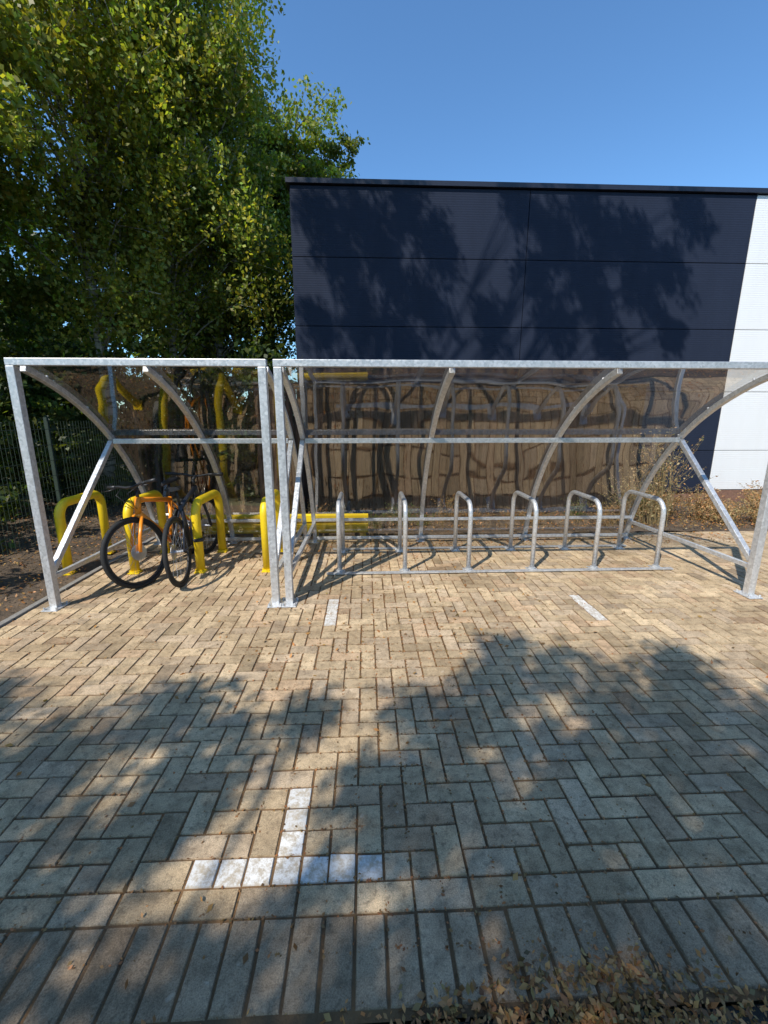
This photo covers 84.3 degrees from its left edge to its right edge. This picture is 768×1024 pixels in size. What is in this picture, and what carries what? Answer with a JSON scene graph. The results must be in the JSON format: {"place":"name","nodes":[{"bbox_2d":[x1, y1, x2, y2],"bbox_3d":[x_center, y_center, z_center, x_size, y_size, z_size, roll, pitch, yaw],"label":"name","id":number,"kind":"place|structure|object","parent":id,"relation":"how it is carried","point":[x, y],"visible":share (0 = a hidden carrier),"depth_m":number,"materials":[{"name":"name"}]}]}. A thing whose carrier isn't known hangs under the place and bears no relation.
{"place":"outdoors","nodes":[
{"label":"outdoors","id":0,"kind":"place"},
{"bbox_2d":[0,531,767,1023],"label":"brick paving","id":1,"kind":"structure","parent":0,"point":[646,591],"depth_m":1.96,"materials":[{"name":"beige brick"}]},
{"bbox_2d":[123,490,170,573],"bbox_3d":[-2.634,0.180,4.727,0.116,0.786,0.816,-1,13,-2],"label":"bicycle stand","id":2,"kind":"object","parent":1,"relation":"on","point":[128,512],"visible":0.63,"depth_m":4.42,"materials":[{"name":"yellow paint"}]},
{"bbox_2d":[100,476,203,588],"bbox_3d":[-2.388,0.105,4.552,0.642,1.039,1.712,-5,12,3],"label":"bicycle","id":3,"kind":"object","parent":1,"relation":"on","point":[138,551],"visible":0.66,"depth_m":4.10,"materials":[{"name":"orange metal"}]},
{"bbox_2d":[4,358,310,611],"bbox_3d":[-1.924,-0.382,4.385,2.010,2.041,2.060,-1,13,-2],"label":"bicycle shelter","id":4,"kind":"object","parent":1,"relation":"on","point":[50,563],"visible":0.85,"depth_m":3.57,"materials":[{"name":"silver metal"}]},
{"bbox_2d":[162,472,222,587],"bbox_3d":[-2.061,0.106,4.550,0.659,1.031,1.722,-6,13,-7],"label":"bicycle","id":5,"kind":"object","parent":1,"relation":"on","point":[187,540],"visible":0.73,"depth_m":4.29,"materials":[{"name":"metal"}]},
{"bbox_2d":[191,490,228,572],"bbox_3d":[-1.954,0.174,4.755,0.116,0.786,0.816,-1,13,-2],"label":"bicycle stand","id":6,"kind":"object","parent":1,"relation":"on","point":[198,501],"visible":0.99,"depth_m":4.46,"materials":[{"name":"yellow metal"}]},
{"bbox_2d":[260,489,282,571],"bbox_3d":[-1.255,0.168,4.783,0.116,0.786,0.816,-1,13,-2],"label":"bicycle stand","id":7,"kind":"object","parent":1,"relation":"on","point":[264,540],"visible":0.51,"depth_m":4.44,"materials":[{"name":"yellow paint"}]},
{"bbox_2d":[181,513,367,536],"bbox_3d":[-1.449,0.202,5.744,2.470,0.360,0.105,-1,13,-2],"label":"guard rail","id":8,"kind":"object","parent":1,"relation":"on","point":[360,527],"visible":0.31,"depth_m":5.70,"materials":[{"name":"yellow metal"}]},
{"bbox_2d":[335,492,347,571],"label":"bicycle stand","id":9,"kind":"object","parent":1,"relation":"on","point":[340,528],"visible":0.98,"depth_m":4.44,"materials":[{"name":"metal"}]},
{"bbox_2d":[0,532,767,969],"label":"joint debris","id":10,"kind":"object","parent":1,"relation":"on","point":[400,756],"visible":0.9,"depth_m":2.06,"materials":[{"name":"brown plant"}]},
{"bbox_2d":[0,499,767,965],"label":"leaf litter","id":11,"kind":"object","parent":1,"relation":"on","point":[742,523],"visible":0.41,"depth_m":5.46,"materials":[{"name":"brown plant"}]},
{"bbox_2d":[185,595,606,888],"bbox_3d":[0.551,1.040,2.697,2.597,0.018,2.397,-1,13,-2],"label":"bay marking","id":12,"kind":"object","parent":1,"relation":"on","point":[259,871],"visible":1,"depth_m":1.55,"materials":[{"name":"white paint"}]},
{"bbox_2d":[395,491,409,570],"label":"bicycle stand","id":13,"kind":"object","parent":1,"relation":"on","point":[401,498],"visible":0.98,"depth_m":4.47,"materials":[{"name":"metal"}]},
{"bbox_2d":[450,491,472,569],"bbox_3d":[0.886,0.176,4.795,0.110,0.764,0.810,-1,13,-2],"label":"bicycle stand","id":14,"kind":"object","parent":1,"relation":"on","point":[470,524],"visible":0.98,"depth_m":4.51,"materials":[{"name":"metal"}]},
{"bbox_2d":[327,544,672,574],"bbox_3d":[1.231,0.529,4.889,3.690,0.010,0.890,-1,13,-2],"label":"stand base rail","id":15,"kind":"object","parent":1,"relation":"on","point":[504,570],"visible":1,"depth_m":4.50,"materials":[{"name":"metal"}]},
{"bbox_2d":[273,359,767,607],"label":"bicycle shelter","id":16,"kind":"object","parent":1,"relation":"on","point":[753,556],"visible":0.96,"depth_m":3.97,"materials":[{"name":"metal"}]},
{"bbox_2d":[505,491,538,568],"bbox_3d":[1.576,0.170,4.823,0.110,0.764,0.810,-1,13,-2],"label":"bicycle stand","id":17,"kind":"object","parent":1,"relation":"on","point":[535,524],"visible":0.98,"depth_m":4.54,"materials":[{"name":"metal"}]},
{"bbox_2d":[558,490,601,567],"bbox_3d":[2.255,0.164,4.851,0.110,0.764,0.810,-1,13,-2],"label":"bicycle stand","id":18,"kind":"object","parent":1,"relation":"on","point":[598,523],"visible":0.98,"depth_m":4.58,"materials":[{"name":"metal"}]},
{"bbox_2d":[612,490,665,566],"bbox_3d":[2.945,0.157,4.879,0.110,0.764,0.810,-1,13,-2],"label":"bicycle stand","id":19,"kind":"object","parent":1,"relation":"on","point":[660,501],"visible":0.96,"depth_m":4.62,"materials":[{"name":"metal"}]},
{"bbox_2d":[0,420,767,1023],"bbox_3d":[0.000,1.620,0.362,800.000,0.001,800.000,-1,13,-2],"label":"ground","id":20,"kind":"structure","parent":0,"point":[236,500],"depth_m":8.98,"materials":[{"name":"brown soil"}]},
{"bbox_2d":[0,100,71,328],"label":"oak tree","id":21,"kind":"object","parent":20,"relation":"on","point":[7,261],"visible":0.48,"depth_m":7.29,"materials":[{"name":"green plant"}]},
{"bbox_2d":[0,500,211,621],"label":"soil bed","id":22,"kind":"object","parent":20,"relation":"on","point":[7,573],"visible":0.32,"depth_m":5.25,"materials":[{"name":"brown soil"}]},
{"bbox_2d":[0,0,98,216],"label":"oak tree","id":23,"kind":"object","parent":22,"relation":"on","point":[16,131],"visible":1,"depth_m":5.25,"materials":[{"name":"green plant"}]},
{"bbox_2d":[0,417,145,558],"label":"wire fence","id":24,"kind":"object","parent":22,"relation":"on","point":[50,444],"visible":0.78,"depth_m":5.68,"materials":[{"name":"black metal"}]},
{"bbox_2d":[0,537,155,628],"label":"edging kerb","id":25,"kind":"structure","parent":22,"relation":"on","point":[15,616],"depth_m":4.04,"materials":[{"name":"concrete"}]},
{"bbox_2d":[54,490,114,574],"bbox_3d":[-3.313,0.186,4.699,0.116,0.786,0.816,-1,13,-2],"label":"bicycle stand","id":26,"kind":"object","parent":22,"relation":"on","point":[62,505],"visible":0.77,"depth_m":4.40,"materials":[{"name":"yellow paint"}]},
{"bbox_2d":[0,274,309,552],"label":"hedge","id":27,"kind":"object","parent":22,"relation":"on","point":[151,405],"visible":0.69,"depth_m":8.45,"materials":[{"name":"green plant"}]},
{"bbox_2d":[0,0,261,500],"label":"birch tree","id":28,"kind":"object","parent":20,"relation":"on","point":[87,185],"visible":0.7,"depth_m":7.00,"materials":[{"name":"green plant"}]},
{"bbox_2d":[0,162,298,478],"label":"distant trees","id":29,"kind":"object","parent":20,"relation":"on","point":[135,351],"visible":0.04,"depth_m":14.23,"materials":[{"name":"green plant"}]},
{"bbox_2d":[25,0,293,492],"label":"birch tree","id":30,"kind":"object","parent":20,"relation":"on","point":[245,84],"visible":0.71,"depth_m":7.51,"materials":[{"name":"green plant"}]},
{"bbox_2d":[97,0,295,486],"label":"birch tree","id":31,"kind":"object","parent":20,"relation":"on","point":[287,312],"visible":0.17,"depth_m":9.02,"materials":[{"name":"green plant"}]},
{"bbox_2d":[234,68,370,469],"bbox_3d":[-2.308,-6.118,11.917,3.987,10.158,4.074,-1,13,-2],"label":"oak tree","id":32,"kind":"object","parent":20,"relation":"on","point":[297,161],"visible":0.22,"depth_m":10.72,"materials":[{"name":"green plant"}]},
{"bbox_2d":[177,500,767,537],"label":"planting bed","id":33,"kind":"object","parent":20,"relation":"on","point":[247,509],"visible":0.2,"depth_m":6.41,"materials":[{"name":"soil"}]},
{"bbox_2d":[289,501,333,513],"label":"weed plant","id":34,"kind":"object","parent":33,"relation":"on","point":[309,512],"visible":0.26,"depth_m":6.17,"materials":[{"name":"brown plant"}]},
{"bbox_2d":[310,503,351,513],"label":"weed plant","id":35,"kind":"object","parent":33,"relation":"on","point":[334,511],"visible":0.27,"depth_m":6.55,"materials":[{"name":"brown plant"}]},
{"bbox_2d":[368,511,395,531],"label":"weed plant","id":36,"kind":"object","parent":33,"relation":"on","point":[374,524],"visible":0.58,"depth_m":6.23,"materials":[{"name":"green plant"}]},
{"bbox_2d":[385,500,419,526],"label":"weed plant","id":37,"kind":"object","parent":33,"relation":"on","point":[395,514],"visible":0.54,"depth_m":6.45,"materials":[{"name":"green plant"}]},
{"bbox_2d":[397,509,439,525],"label":"weed plant","id":38,"kind":"object","parent":33,"relation":"on","point":[426,523],"visible":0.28,"depth_m":6.42,"materials":[{"name":"green plant"}]},
{"bbox_2d":[431,493,465,523],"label":"weed plant","id":39,"kind":"object","parent":33,"relation":"on","point":[446,503],"visible":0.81,"depth_m":6.53,"materials":[{"name":"brown plant"}]},
{"bbox_2d":[252,383,648,515],"bbox_3d":[1.124,-0.997,7.040,6.360,2.175,0.190,-1,13,-2],"label":"wooden fence","id":40,"kind":"object","parent":33,"relation":"on","point":[615,411],"visible":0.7,"depth_m":6.95,"materials":[{"name":"brown wood"}]},
{"bbox_2d":[442,508,492,522],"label":"weed plant","id":41,"kind":"object","parent":33,"relation":"on","point":[466,514],"visible":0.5,"depth_m":6.69,"materials":[{"name":"brown plant"}]},
{"bbox_2d":[490,509,545,523],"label":"weed plant","id":42,"kind":"object","parent":33,"relation":"on","point":[507,513],"visible":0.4,"depth_m":6.75,"materials":[{"name":"brown plant"}]},
{"bbox_2d":[506,506,555,523],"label":"weed plant","id":43,"kind":"object","parent":33,"relation":"on","point":[539,520],"visible":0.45,"depth_m":6.56,"materials":[{"name":"brown plant"}]},
{"bbox_2d":[560,497,591,522],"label":"weed plant","id":44,"kind":"object","parent":33,"relation":"on","point":[578,507],"visible":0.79,"depth_m":6.65,"materials":[{"name":"green plant"}]},
{"bbox_2d":[576,501,638,528],"bbox_3d":[3.338,0.025,6.404,0.834,0.421,0.444,-4,13,-17],"label":"weed plant","id":45,"kind":"object","parent":33,"relation":"on","point":[606,514],"visible":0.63,"depth_m":6.42,"materials":[{"name":"brown plant"}]},
{"bbox_2d":[595,507,638,521],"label":"weed plant","id":46,"kind":"object","parent":33,"relation":"on","point":[613,514],"visible":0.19,"depth_m":6.57,"materials":[{"name":"brown plant"}]},
{"bbox_2d":[591,502,647,522],"bbox_3d":[3.892,-0.009,6.696,1.042,0.361,0.663,-7,14,-27],"label":"weed plant","id":47,"kind":"object","parent":33,"relation":"on","point":[635,517],"visible":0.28,"depth_m":6.55,"materials":[{"name":"brown plant"}]},
{"bbox_2d":[598,468,664,526],"bbox_3d":[3.687,-0.250,6.479,0.939,0.926,0.799,-9,15,-34],"label":"weed plant","id":48,"kind":"object","parent":33,"relation":"on","point":[630,503],"visible":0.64,"depth_m":6.40,"materials":[{"name":"brown plant"}]},
{"bbox_2d":[603,487,678,514],"bbox_3d":[4.150,-0.173,6.973,1.040,0.561,0.658,5,14,23],"label":"weed plant","id":49,"kind":"object","parent":33,"relation":"on","point":[634,500],"visible":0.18,"depth_m":6.90,"materials":[{"name":"brown plant"}]},
{"bbox_2d":[628,424,718,526],"bbox_3d":[4.136,-0.522,6.260,1.354,1.550,0.891,-1,13,-2],"label":"weed plant","id":50,"kind":"object","parent":33,"relation":"on","point":[659,490],"visible":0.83,"depth_m":6.32,"materials":[{"name":"brown plant"}]},
{"bbox_2d":[663,493,688,514],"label":"weed plant","id":51,"kind":"object","parent":33,"relation":"on","point":[675,499],"visible":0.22,"depth_m":7.08,"materials":[{"name":"brown plant"}]},
{"bbox_2d":[671,483,734,521],"bbox_3d":[4.942,-0.152,6.742,0.985,0.619,0.556,3,13,14],"label":"weed plant","id":52,"kind":"object","parent":33,"relation":"on","point":[702,506],"visible":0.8,"depth_m":6.70,"materials":[{"name":"brown plant"}]},
{"bbox_2d":[678,499,740,516],"bbox_3d":[5.412,-0.064,6.948,0.908,0.360,0.716,-1,13,-2],"label":"weed plant","id":53,"kind":"object","parent":33,"relation":"on","point":[715,507],"visible":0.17,"depth_m":6.87,"materials":[{"name":"brown plant"}]},
{"bbox_2d":[687,498,757,524],"bbox_3d":[5.193,0.032,6.421,0.944,0.402,0.782,3,13,13],"label":"weed plant","id":54,"kind":"object","parent":33,"relation":"on","point":[732,513],"visible":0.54,"depth_m":6.46,"materials":[{"name":"brown plant"}]},
{"bbox_2d":[735,486,760,523],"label":"weed plant","id":55,"kind":"object","parent":33,"relation":"on","point":[755,506],"visible":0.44,"depth_m":6.49,"materials":[{"name":"brown plant"}]},
{"bbox_2d":[737,498,758,520],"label":"weed plant","id":56,"kind":"object","parent":33,"relation":"on","point":[749,513],"visible":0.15,"depth_m":6.69,"materials":[{"name":"brown plant"}]},
{"bbox_2d":[737,480,762,514],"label":"weed plant","id":57,"kind":"object","parent":33,"relation":"on","point":[753,491],"visible":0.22,"depth_m":7.15,"materials":[{"name":"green plant"}]},
{"bbox_2d":[304,489,761,504],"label":"plinth","id":58,"kind":"structure","parent":20,"relation":"on","point":[731,494],"depth_m":8.31,"materials":[{"name":"brick"}]},
{"bbox_2d":[335,260,750,489],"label":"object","id":59,"kind":"structure","parent":20,"relation":"on","point":[638,450],"depth_m":8.10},
{"bbox_2d":[289,185,756,489],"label":"navy panels","id":60,"kind":"object","parent":59,"relation":"attached to","point":[393,273],"visible":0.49,"depth_m":7.34,"materials":[{"name":"blue metal"}]},
{"bbox_2d":[285,177,767,494],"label":"cap flashing","id":61,"kind":"object","parent":59,"relation":"attached to","point":[312,181],"visible":0.25,"depth_m":6.97,"materials":[{"name":"black metal"}]},
{"bbox_2d":[709,195,767,488],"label":"white panels","id":62,"kind":"object","parent":59,"relation":"attached to","point":[742,441],"visible":0.91,"depth_m":7.89,"materials":[{"name":"white metal"}]},
{"bbox_2d":[0,0,767,412],"label":"sky","id":63,"kind":"structure","parent":0,"point":[620,92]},
{"bbox_2d":[436,1004,767,1023],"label":"road","id":64,"kind":"structure","parent":0,"point":[759,1014],"depth_m":1.17,"materials":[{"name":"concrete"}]},
{"bbox_2d":[91,921,767,1023],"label":"leaf litter","id":65,"kind":"object","parent":64,"relation":"on","point":[575,1010],"visible":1,"depth_m":1.18,"materials":[{"name":"brown plant"}]}
]}

